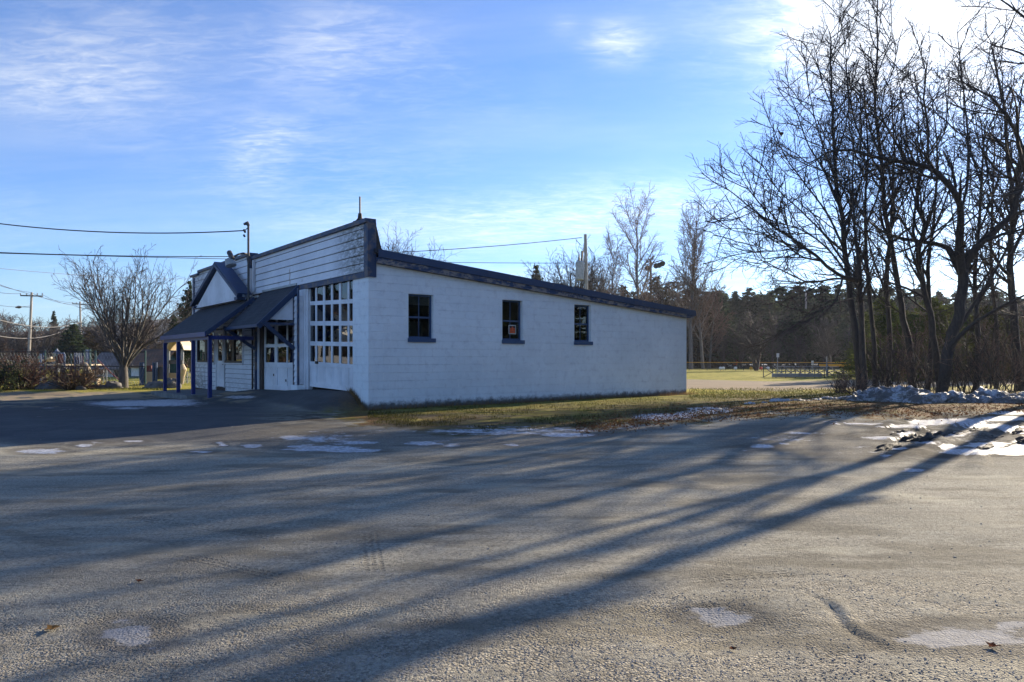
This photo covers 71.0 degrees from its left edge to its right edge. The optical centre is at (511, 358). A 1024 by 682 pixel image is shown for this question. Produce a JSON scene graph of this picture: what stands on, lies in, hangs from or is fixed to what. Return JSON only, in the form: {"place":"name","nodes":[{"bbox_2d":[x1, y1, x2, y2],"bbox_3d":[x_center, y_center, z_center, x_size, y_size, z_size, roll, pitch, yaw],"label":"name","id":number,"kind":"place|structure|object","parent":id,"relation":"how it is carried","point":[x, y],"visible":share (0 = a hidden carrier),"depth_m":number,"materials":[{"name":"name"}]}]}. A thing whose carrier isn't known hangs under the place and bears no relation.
{"place":"outdoors","nodes":[
{"label":"outdoors","id":0,"kind":"place"},
{"bbox_2d":[0,391,151,400],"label":"dirt road","id":1,"kind":"structure","parent":0,"point":[17,395],"depth_m":27.13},
{"bbox_2d":[0,361,190,391],"bbox_3d":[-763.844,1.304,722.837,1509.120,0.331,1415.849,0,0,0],"label":"playground lawn","id":2,"kind":"structure","parent":0,"point":[185,386],"depth_m":29.98,"materials":[{"name":"plant"}]},
{"bbox_2d":[0,312,24,352],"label":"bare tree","id":3,"kind":"object","parent":2,"relation":"on","point":[5,323],"visible":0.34,"depth_m":112.59,"materials":[{"name":"brown plant"}]},
{"bbox_2d":[0,354,30,391],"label":"shrub","id":4,"kind":"object","parent":2,"relation":"on","point":[16,376],"visible":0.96,"depth_m":28.39,"materials":[{"name":"green plant"}]},
{"bbox_2d":[2,330,36,367],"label":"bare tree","id":5,"kind":"object","parent":2,"relation":"on","point":[20,345],"visible":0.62,"depth_m":92.79,"materials":[{"name":"brown plant"}]},
{"bbox_2d":[0,348,57,389],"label":"shrub","id":6,"kind":"object","parent":2,"relation":"on","point":[33,374],"visible":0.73,"depth_m":29.39,"materials":[{"name":"brown plant"}]},
{"bbox_2d":[15,292,42,367],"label":"utility pole","id":7,"kind":"object","parent":2,"relation":"on","point":[30,323],"visible":0.93,"depth_m":81.91,"materials":[{"name":"brown wood"}]},
{"bbox_2d":[24,324,65,360],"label":"bare tree","id":8,"kind":"object","parent":2,"relation":"on","point":[47,345],"visible":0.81,"depth_m":92.28,"materials":[{"name":"plant"}]},
{"bbox_2d":[34,356,110,389],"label":"shrub","id":9,"kind":"object","parent":2,"relation":"on","point":[70,374],"visible":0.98,"depth_m":28.90,"materials":[{"name":"brown plant"}]},
{"bbox_2d":[27,349,118,383],"bbox_3d":[-21.364,0.431,35.370,4.872,1.799,1.660,0,0,0],"label":"play structure","id":10,"kind":"object","parent":2,"relation":"on","point":[62,358],"visible":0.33,"depth_m":34.98,"materials":[{"name":"grey metal"}]},
{"bbox_2d":[55,322,93,369],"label":"pine tree","id":11,"kind":"object","parent":2,"relation":"on","point":[72,346],"visible":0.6,"depth_m":81.49,"materials":[{"name":"plant"}]},
{"bbox_2d":[0,351,156,386],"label":"playground fence","id":12,"kind":"object","parent":2,"relation":"on","point":[95,361],"visible":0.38,"depth_m":31.78,"materials":[{"name":"grey metal"}]},
{"bbox_2d":[76,331,103,369],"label":"rusty tree","id":13,"kind":"object","parent":2,"relation":"on","point":[93,345],"visible":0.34,"depth_m":83.83,"materials":[{"name":"brown plant"}]},
{"bbox_2d":[91,352,120,376],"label":"park shed","id":14,"kind":"structure","parent":2,"relation":"on","point":[109,360],"depth_m":49.26,"materials":[{"name":"beige ceramic"}]},
{"bbox_2d":[51,244,201,387],"bbox_3d":[-16.345,-1.689,30.737,6.357,6.294,6.670,0,0,-14],"label":"bare tree","id":15,"kind":"object","parent":2,"relation":"on","point":[127,356],"visible":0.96,"depth_m":30.16,"materials":[{"name":"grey plant"}]},
{"bbox_2d":[139,362,162,384],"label":"play wall","id":16,"kind":"structure","parent":2,"relation":"on","point":[156,374],"depth_m":33.98,"materials":[{"name":"blue plastic"}]},
{"bbox_2d":[128,349,187,377],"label":"park shed","id":17,"kind":"structure","parent":2,"relation":"on","point":[152,356],"depth_m":47.44,"materials":[{"name":"grey metal"}]},
{"bbox_2d":[167,341,190,384],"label":"playhouse tower","id":18,"kind":"structure","parent":2,"relation":"on","point":[171,365],"depth_m":35.10,"materials":[{"name":"wood"}]},
{"bbox_2d":[171,280,192,373],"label":"pine tree","id":19,"kind":"object","parent":2,"relation":"on","point":[187,353],"visible":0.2,"depth_m":59.56,"materials":[{"name":"plant"}]},
{"bbox_2d":[1,381,851,398],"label":"lawn grass","id":20,"kind":"structure","parent":2,"relation":"on","point":[689,395],"depth_m":26.16,"materials":[{"name":"plant"}]},
{"bbox_2d":[0,395,1023,681],"bbox_3d":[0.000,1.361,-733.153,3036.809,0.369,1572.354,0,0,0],"label":"parking lot","id":21,"kind":"structure","parent":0,"point":[102,477],"depth_m":5.78,"materials":[{"name":"asphalt"}]},
{"bbox_2d":[175,389,361,411],"bbox_3d":[-7.257,1.095,20.913,2.908,0.506,9.621,0,0,-38],"label":"driveway apron","id":22,"kind":"object","parent":21,"relation":"on","point":[313,400],"visible":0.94,"depth_m":19.09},
{"bbox_2d":[151,196,695,409],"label":"garage building","id":23,"kind":"structure","parent":21,"relation":"on","point":[361,313],"depth_m":20.62,"materials":[{"name":"concrete"}]},
{"bbox_2d":[0,223,242,233],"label":"overhead wire","id":24,"kind":"object","parent":23,"relation":"attached to","point":[124,232],"visible":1,"depth_m":23.96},
{"bbox_2d":[196,329,215,363],"bbox_3d":[-12.037,-0.467,28.239,0.140,1.335,2.535,0,0,-38],"label":"shop window","id":25,"kind":"structure","parent":23,"relation":"in","point":[201,345],"depth_m":28.55,"materials":[{"name":"black glass"}]},
{"bbox_2d":[215,330,225,387],"bbox_3d":[-10.870,0.000,26.722,0.100,2.120,1.066,0,0,-38],"label":"entry door","id":26,"kind":"structure","parent":23,"relation":"in","point":[219,367],"depth_m":26.79,"materials":[{"name":"white paint"}]},
{"bbox_2d":[222,329,243,363],"bbox_3d":[-9.920,-0.467,25.545,0.140,1.335,2.339,0,0,-38],"label":"shop window","id":27,"kind":"structure","parent":23,"relation":"in","point":[234,348],"depth_m":25.44,"materials":[{"name":"black glass"}]},
{"bbox_2d":[264,319,296,389],"bbox_3d":[-7.155,-0.300,22.223,0.080,2.600,2.931,0,0,-38],"label":"garage door","id":28,"kind":"structure","parent":23,"relation":"in","point":[278,357],"depth_m":22.41,"materials":[{"name":"white paint"}]},
{"bbox_2d":[310,281,352,390],"bbox_3d":[-4.902,-0.615,19.378,0.080,2.909,2.855,0,0,-38],"label":"garage door","id":29,"kind":"structure","parent":23,"relation":"in","point":[331,306],"depth_m":19.28,"materials":[{"name":"white paint"}]},
{"bbox_2d":[408,294,435,342],"bbox_3d":[-2.361,-1.037,18.519,0.815,1.235,0.195,0,0,-38],"label":"window","id":30,"kind":"structure","parent":23,"relation":"in","point":[413,299],"depth_m":18.56,"materials":[{"name":"blue paint"}]},
{"bbox_2d":[502,300,524,343],"bbox_3d":[-0.004,-1.037,20.372,0.800,1.235,0.195,0,0,-38],"label":"window","id":31,"kind":"structure","parent":23,"relation":"in","point":[510,309],"depth_m":20.41,"materials":[{"name":"glass"}]},
{"bbox_2d":[574,305,592,344],"bbox_3d":[2.148,-1.035,22.062,0.775,1.230,0.195,0,0,-38],"label":"window","id":32,"kind":"structure","parent":23,"relation":"in","point":[581,312],"depth_m":22.13,"materials":[{"name":"glass"}]},
{"bbox_2d":[0,427,1022,564],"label":"scattered stones","id":33,"kind":"object","parent":21,"relation":"on","point":[469,510],"visible":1,"depth_m":6.41,"materials":[{"name":"stone"}]},
{"bbox_2d":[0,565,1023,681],"bbox_3d":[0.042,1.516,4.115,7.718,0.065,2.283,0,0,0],"label":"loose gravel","id":34,"kind":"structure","parent":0,"point":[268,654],"depth_m":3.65,"materials":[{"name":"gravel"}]},
{"bbox_2d":[0,0,1023,331],"label":"sky","id":35,"kind":"structure","parent":0,"point":[468,124],"materials":[{"name":"blue"}]},
{"bbox_2d":[331,385,1023,432],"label":"grass verge","id":36,"kind":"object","parent":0,"point":[481,419],"depth_m":17.31,"materials":[{"name":"plant"}]},
{"bbox_2d":[681,61,893,390],"bbox_3d":[9.512,-4.912,24.895,7.231,12.664,8.874,0,0,22],"label":"bare tree","id":37,"kind":"object","parent":36,"relation":"on","point":[859,282],"visible":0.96,"depth_m":24.85,"materials":[{"name":"brown plant"}]},
{"bbox_2d":[576,386,1023,435],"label":"fallen leaves","id":38,"kind":"object","parent":36,"relation":"on","point":[735,417],"visible":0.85,"depth_m":16.32,"materials":[{"name":"plant"}]},
{"bbox_2d":[727,0,901,390],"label":"bare tree","id":39,"kind":"object","parent":36,"relation":"on","point":[838,194],"visible":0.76,"depth_m":27.23,"materials":[{"name":"brown plant"}]},
{"bbox_2d":[835,367,874,393],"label":"shrub","id":40,"kind":"object","parent":36,"relation":"on","point":[841,386],"visible":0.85,"depth_m":24.47,"materials":[{"name":"brown plant"}]},
{"bbox_2d":[808,40,914,386],"bbox_3d":[13.954,-5.567,28.619,4.123,13.955,4.192,0,0,24],"label":"bare tree","id":41,"kind":"object","parent":36,"relation":"on","point":[872,328],"visible":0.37,"depth_m":28.25,"materials":[{"name":"brown plant"}]},
{"bbox_2d":[860,387,893,401],"bbox_3d":[10.935,1.071,21.412,1.036,0.463,1.751,0,0,-16],"label":"snow pile","id":42,"kind":"object","parent":36,"relation":"on","point":[877,394],"visible":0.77,"depth_m":21.05,"materials":[{"name":"snow"}]},
{"bbox_2d":[847,331,914,386],"bbox_3d":[13.718,0.161,26.250,2.212,2.360,2.617,0,0,0],"label":"shrub","id":43,"kind":"object","parent":36,"relation":"on","point":[874,370],"visible":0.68,"depth_m":26.59,"materials":[{"name":"brown plant"}]},
{"bbox_2d":[802,0,960,387],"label":"bare tree","id":44,"kind":"object","parent":36,"relation":"on","point":[902,316],"visible":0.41,"depth_m":29.44,"materials":[{"name":"brown plant"}]},
{"bbox_2d":[821,55,946,385],"bbox_3d":[15.366,-5.770,30.010,5.173,14.376,4.241,0,0,30],"label":"bare tree","id":45,"kind":"object","parent":36,"relation":"on","point":[888,320],"visible":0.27,"depth_m":30.22,"materials":[{"name":"brown plant"}]},
{"bbox_2d":[861,385,929,401],"bbox_3d":[11.364,1.039,21.231,2.202,0.538,1.493,0,0,16],"label":"snow pile","id":46,"kind":"object","parent":36,"relation":"on","point":[900,393],"visible":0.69,"depth_m":20.77,"materials":[{"name":"snow"}]},
{"bbox_2d":[867,339,923,386],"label":"shrub","id":47,"kind":"object","parent":36,"relation":"on","point":[889,375],"visible":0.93,"depth_m":25.46,"materials":[{"name":"brown plant"}]},
{"bbox_2d":[865,317,928,386],"bbox_3d":[15.226,-0.115,27.901,2.821,2.901,2.749,0,0,0],"label":"shrub","id":48,"kind":"object","parent":36,"relation":"on","point":[877,334],"visible":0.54,"depth_m":27.82,"materials":[{"name":"brown plant"}]},
{"bbox_2d":[778,0,1023,392],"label":"bare tree","id":49,"kind":"object","parent":36,"relation":"on","point":[956,259],"visible":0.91,"depth_m":24.53,"materials":[{"name":"brown plant"}]},
{"bbox_2d":[866,329,940,388],"bbox_3d":[15.085,0.047,27.366,2.257,2.583,2.301,0,0,0],"label":"shrub","id":50,"kind":"object","parent":36,"relation":"on","point":[921,351],"visible":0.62,"depth_m":27.05,"materials":[{"name":"brown plant"}]},
{"bbox_2d":[868,308,944,385],"bbox_3d":[16.902,-0.448,30.904,2.840,3.569,2.573,0,0,0],"label":"shrub","id":51,"kind":"object","parent":36,"relation":"on","point":[915,346],"visible":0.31,"depth_m":31.05,"materials":[{"name":"brown plant"}]},
{"bbox_2d":[820,10,1005,384],"bbox_3d":[14.672,-5.540,26.194,5.604,13.904,6.646,0,0,0],"label":"bare tree","id":52,"kind":"object","parent":36,"relation":"on","point":[919,244],"visible":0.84,"depth_m":25.34,"materials":[{"name":"brown plant"}]},
{"bbox_2d":[902,392,952,403],"bbox_3d":[12.008,1.129,20.705,2.017,0.366,1.118,0,0,-41],"label":"snow pile","id":53,"kind":"object","parent":36,"relation":"on","point":[933,398],"visible":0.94,"depth_m":20.27,"materials":[{"name":"snow"}]},
{"bbox_2d":[893,347,966,392],"bbox_3d":[14.753,0.436,25.056,2.215,1.807,2.341,0,0,0],"label":"shrub","id":54,"kind":"object","parent":36,"relation":"on","point":[925,368],"visible":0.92,"depth_m":24.92,"materials":[{"name":"brown plant"}]},
{"bbox_2d":[866,57,1016,390],"bbox_3d":[16.380,-5.236,27.957,4.255,13.306,5.435,0,0,0],"label":"bare tree","id":55,"kind":"object","parent":36,"relation":"on","point":[926,272],"visible":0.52,"depth_m":28.26,"materials":[{"name":"brown plant"}]},
{"bbox_2d":[938,390,977,402],"bbox_3d":[12.816,1.109,20.982,1.073,0.404,1.684,0,0,-8],"label":"snow pile","id":56,"kind":"object","parent":36,"relation":"on","point":[959,397],"visible":0.42,"depth_m":20.47,"materials":[{"name":"snow"}]},
{"bbox_2d":[921,309,997,387],"bbox_3d":[19.638,-0.437,31.284,3.060,3.548,2.814,0,0,33],"label":"shrub","id":57,"kind":"object","parent":36,"relation":"on","point":[938,321],"visible":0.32,"depth_m":31.17,"materials":[{"name":"brown plant"}]},
{"bbox_2d":[940,332,989,392],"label":"shrub","id":58,"kind":"object","parent":36,"relation":"on","point":[967,370],"visible":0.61,"depth_m":25.60,"materials":[{"name":"brown plant"}]},
{"bbox_2d":[929,321,1003,393],"bbox_3d":[15.559,0.037,24.831,2.405,2.616,2.675,0,0,0],"label":"shrub","id":59,"kind":"object","parent":36,"relation":"on","point":[970,368],"visible":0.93,"depth_m":24.45,"materials":[{"name":"brown plant"}]},
{"bbox_2d":[930,53,1016,391],"bbox_3d":[17.264,-5.142,27.077,3.065,13.128,5.129,0,0,23],"label":"bare tree","id":60,"kind":"object","parent":36,"relation":"on","point":[977,330],"visible":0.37,"depth_m":27.25,"materials":[{"name":"brown plant"}]},
{"bbox_2d":[935,306,1012,388],"bbox_3d":[17.820,-0.286,27.199,3.010,3.250,2.654,0,0,-26],"label":"shrub","id":61,"kind":"object","parent":36,"relation":"on","point":[966,346],"visible":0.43,"depth_m":27.04,"materials":[{"name":"brown plant"}]},
{"bbox_2d":[925,15,1023,390],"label":"bare tree","id":62,"kind":"object","parent":36,"relation":"on","point":[1009,270],"visible":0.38,"depth_m":28.37,"materials":[{"name":"brown plant"}]},
{"bbox_2d":[934,60,1023,388],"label":"bare tree","id":63,"kind":"object","parent":36,"relation":"on","point":[994,301],"visible":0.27,"depth_m":30.25,"materials":[{"name":"brown plant"}]},
{"bbox_2d":[965,394,1003,402],"bbox_3d":[13.268,1.163,20.764,1.567,0.304,1.062,0,0,4],"label":"snow pile","id":64,"kind":"object","parent":36,"relation":"on","point":[973,398],"visible":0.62,"depth_m":20.35,"materials":[{"name":"snow"}]},
{"bbox_2d":[951,66,1023,219],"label":"bare tree","id":65,"kind":"object","parent":36,"relation":"on","point":[1020,152],"visible":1,"depth_m":20.04,"materials":[{"name":"brown plant"}]},
{"bbox_2d":[955,0,1023,129],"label":"bare tree","id":66,"kind":"object","parent":36,"relation":"on","point":[1017,10],"visible":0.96,"depth_m":21.66,"materials":[{"name":"brown plant"}]},
{"bbox_2d":[971,386,1009,397],"bbox_3d":[14.037,1.072,21.081,1.738,0.496,1.087,0,0,-33],"label":"snow pile","id":67,"kind":"object","parent":36,"relation":"on","point":[995,393],"visible":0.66,"depth_m":20.77,"materials":[{"name":"snow"}]},
{"bbox_2d":[966,319,1023,392],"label":"shrub","id":68,"kind":"object","parent":36,"relation":"on","point":[1001,360],"visible":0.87,"depth_m":24.85,"materials":[{"name":"brown plant"}]},
{"bbox_2d":[971,321,1023,392],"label":"shrub","id":69,"kind":"object","parent":36,"relation":"on","point":[1021,359],"visible":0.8,"depth_m":25.23,"materials":[{"name":"brown plant"}]},
{"bbox_2d":[973,311,1022,391],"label":"shrub","id":70,"kind":"object","parent":36,"relation":"on","point":[1007,329],"visible":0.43,"depth_m":27.40,"materials":[{"name":"brown plant"}]},
{"bbox_2d":[686,363,844,368],"bbox_3d":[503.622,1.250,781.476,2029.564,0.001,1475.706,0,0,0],"label":"forest floor","id":71,"kind":"structure","parent":0,"point":[746,367],"depth_m":100.75,"materials":[{"name":"plant"}]},
{"bbox_2d":[644,274,688,335],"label":"bare tree","id":72,"kind":"object","parent":71,"relation":"on","point":[664,292],"visible":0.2,"depth_m":91.74,"materials":[{"name":"brown plant"}]},
{"bbox_2d":[644,275,706,368],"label":"rusty tree","id":73,"kind":"object","parent":71,"relation":"on","point":[653,282],"visible":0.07,"depth_m":94.23,"materials":[{"name":"brown plant"}]},
{"bbox_2d":[654,276,700,348],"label":"bare tree","id":74,"kind":"object","parent":71,"relation":"on","point":[669,300],"visible":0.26,"depth_m":92.28,"materials":[{"name":"brown plant"}]},
{"bbox_2d":[661,280,712,367],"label":"rusty tree","id":75,"kind":"object","parent":71,"relation":"on","point":[675,285],"visible":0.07,"depth_m":96.47,"materials":[{"name":"brown plant"}]},
{"bbox_2d":[687,298,738,367],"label":"rusty tree","id":76,"kind":"object","parent":71,"relation":"on","point":[710,329],"visible":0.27,"depth_m":96.21,"materials":[{"name":"brown plant"}]},
{"bbox_2d":[693,279,737,367],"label":"bare tree","id":77,"kind":"object","parent":71,"relation":"on","point":[716,303],"visible":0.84,"depth_m":91.50,"materials":[{"name":"brown plant"}]},
{"bbox_2d":[706,308,750,365],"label":"pine tree","id":78,"kind":"object","parent":71,"relation":"on","point":[736,355],"visible":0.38,"depth_m":97.43,"materials":[{"name":"plant"}]},
{"bbox_2d":[724,319,749,367],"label":"bare tree","id":79,"kind":"object","parent":71,"relation":"on","point":[737,348],"visible":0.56,"depth_m":95.92,"materials":[{"name":"plant"}]},
{"bbox_2d":[726,290,748,365],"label":"spruce tree","id":80,"kind":"object","parent":71,"relation":"on","point":[734,302],"visible":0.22,"depth_m":114.92,"materials":[{"name":"plant"}]},
{"bbox_2d":[727,287,769,365],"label":"pine tree","id":81,"kind":"object","parent":71,"relation":"on","point":[753,304],"visible":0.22,"depth_m":116.41,"materials":[{"name":"plant"}]},
{"bbox_2d":[759,287,785,365],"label":"pine tree","id":82,"kind":"object","parent":71,"relation":"on","point":[772,308],"visible":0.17,"depth_m":118.81,"materials":[{"name":"plant"}]},
{"bbox_2d":[763,311,791,367],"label":"bare tree","id":83,"kind":"object","parent":71,"relation":"on","point":[777,328],"visible":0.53,"depth_m":94.13,"materials":[{"name":"plant"}]},
{"bbox_2d":[760,317,796,366],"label":"pine tree","id":84,"kind":"object","parent":71,"relation":"on","point":[774,354],"visible":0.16,"depth_m":105.65,"materials":[{"name":"plant"}]},
{"bbox_2d":[773,312,810,365],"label":"pine tree","id":85,"kind":"object","parent":71,"relation":"on","point":[786,340],"visible":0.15,"depth_m":103.73,"materials":[{"name":"plant"}]},
{"bbox_2d":[778,281,813,364],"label":"pine tree","id":86,"kind":"object","parent":71,"relation":"on","point":[798,299],"visible":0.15,"depth_m":117.13,"materials":[{"name":"plant"}]},
{"bbox_2d":[803,310,846,363],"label":"pine tree","id":87,"kind":"object","parent":71,"relation":"on","point":[819,359],"visible":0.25,"depth_m":98.64,"materials":[{"name":"plant"}]},
{"bbox_2d":[808,282,851,335],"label":"pine tree","id":88,"kind":"object","parent":71,"relation":"on","point":[834,309],"visible":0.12,"depth_m":114.34,"materials":[{"name":"plant"}]},
{"bbox_2d":[840,282,865,332],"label":"spruce tree","id":89,"kind":"object","parent":71,"relation":"on","point":[847,318],"visible":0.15,"depth_m":116.41,"materials":[{"name":"plant"}]},
{"bbox_2d":[686,368,869,381],"bbox_3d":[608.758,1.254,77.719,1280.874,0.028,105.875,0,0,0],"label":"sports field","id":90,"kind":"structure","parent":0,"point":[729,374],"depth_m":53.06,"materials":[{"name":"plant"}]},
{"bbox_2d":[379,220,458,261],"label":"bare tree","id":91,"kind":"object","parent":90,"relation":"on","point":[396,246],"visible":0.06,"depth_m":58.90,"materials":[{"name":"brown plant"}]},
{"bbox_2d":[572,234,592,289],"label":"transformer pole","id":92,"kind":"object","parent":90,"relation":"on","point":[581,268],"visible":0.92,"depth_m":61.87,"materials":[{"name":"grey wood"}]},
{"bbox_2d":[0,237,581,256],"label":"overhead wire","id":93,"kind":"object","parent":92,"relation":"attached to","point":[236,256],"visible":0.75,"depth_m":47.80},
{"bbox_2d":[521,236,645,297],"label":"bare tree","id":94,"kind":"object","parent":90,"relation":"on","point":[593,280],"visible":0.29,"depth_m":64.88,"materials":[{"name":"grey plant"}]},
{"bbox_2d":[589,223,628,296],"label":"birch tree","id":95,"kind":"object","parent":90,"relation":"on","point":[616,281],"visible":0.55,"depth_m":85.53,"materials":[{"name":"brown plant"}]},
{"bbox_2d":[605,183,673,302],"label":"birch tree","id":96,"kind":"object","parent":90,"relation":"on","point":[647,278],"visible":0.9,"depth_m":83.62,"materials":[{"name":"brown plant"}]},
{"bbox_2d":[660,220,725,368],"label":"birch tree","id":97,"kind":"object","parent":90,"relation":"on","point":[692,273],"visible":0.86,"depth_m":83.81,"materials":[{"name":"brown plant"}]},
{"bbox_2d":[668,196,725,368],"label":"birch tree","id":98,"kind":"object","parent":90,"relation":"on","point":[691,298],"visible":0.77,"depth_m":84.02,"materials":[{"name":"brown plant"}]},
{"bbox_2d":[723,310,781,370],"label":"bare tree","id":99,"kind":"object","parent":90,"relation":"on","point":[754,336],"visible":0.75,"depth_m":73.64,"materials":[{"name":"plant"}]},
{"bbox_2d":[686,362,849,369],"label":"field fence","id":100,"kind":"object","parent":90,"relation":"on","point":[831,364],"visible":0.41,"depth_m":75.98,"materials":[{"name":"metal"}]},
{"bbox_2d":[763,365,845,377],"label":"bleachers","id":101,"kind":"object","parent":90,"relation":"on","point":[795,375],"visible":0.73,"depth_m":47.15,"materials":[{"name":"metal"}]},
{"bbox_2d":[807,314,847,368],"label":"bare tree","id":102,"kind":"object","parent":90,"relation":"on","point":[826,335],"visible":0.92,"depth_m":79.48,"materials":[{"name":"plant"}]},
{"bbox_2d":[837,318,879,375],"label":"young pine","id":103,"kind":"object","parent":90,"relation":"on","point":[846,368],"visible":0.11,"depth_m":51.97,"materials":[{"name":"plant"}]},
{"bbox_2d":[833,297,901,379],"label":"young pine","id":104,"kind":"object","parent":90,"relation":"on","point":[881,322],"visible":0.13,"depth_m":43.85,"materials":[{"name":"plant"}]},
{"bbox_2d":[686,378,1013,390],"bbox_3d":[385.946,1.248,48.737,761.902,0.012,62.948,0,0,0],"label":"dirt track","id":105,"kind":"structure","parent":0,"point":[715,384],"depth_m":34.61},
{"bbox_2d":[868,310,958,381],"bbox_3d":[21.937,-0.522,39.935,4.280,4.412,4.492,0,0,7],"label":"young pine","id":106,"kind":"object","parent":105,"relation":"on","point":[910,317],"visible":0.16,"depth_m":39.73,"materials":[{"name":"plant"}]},
{"bbox_2d":[896,296,969,380],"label":"young pine","id":107,"kind":"object","parent":105,"relation":"on","point":[935,302],"visible":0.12,"depth_m":41.63,"materials":[{"name":"plant"}]},
{"bbox_2d":[951,305,1012,381],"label":"young pine","id":108,"kind":"object","parent":105,"relation":"on","point":[985,310],"visible":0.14,"depth_m":39.73,"materials":[{"name":"plant"}]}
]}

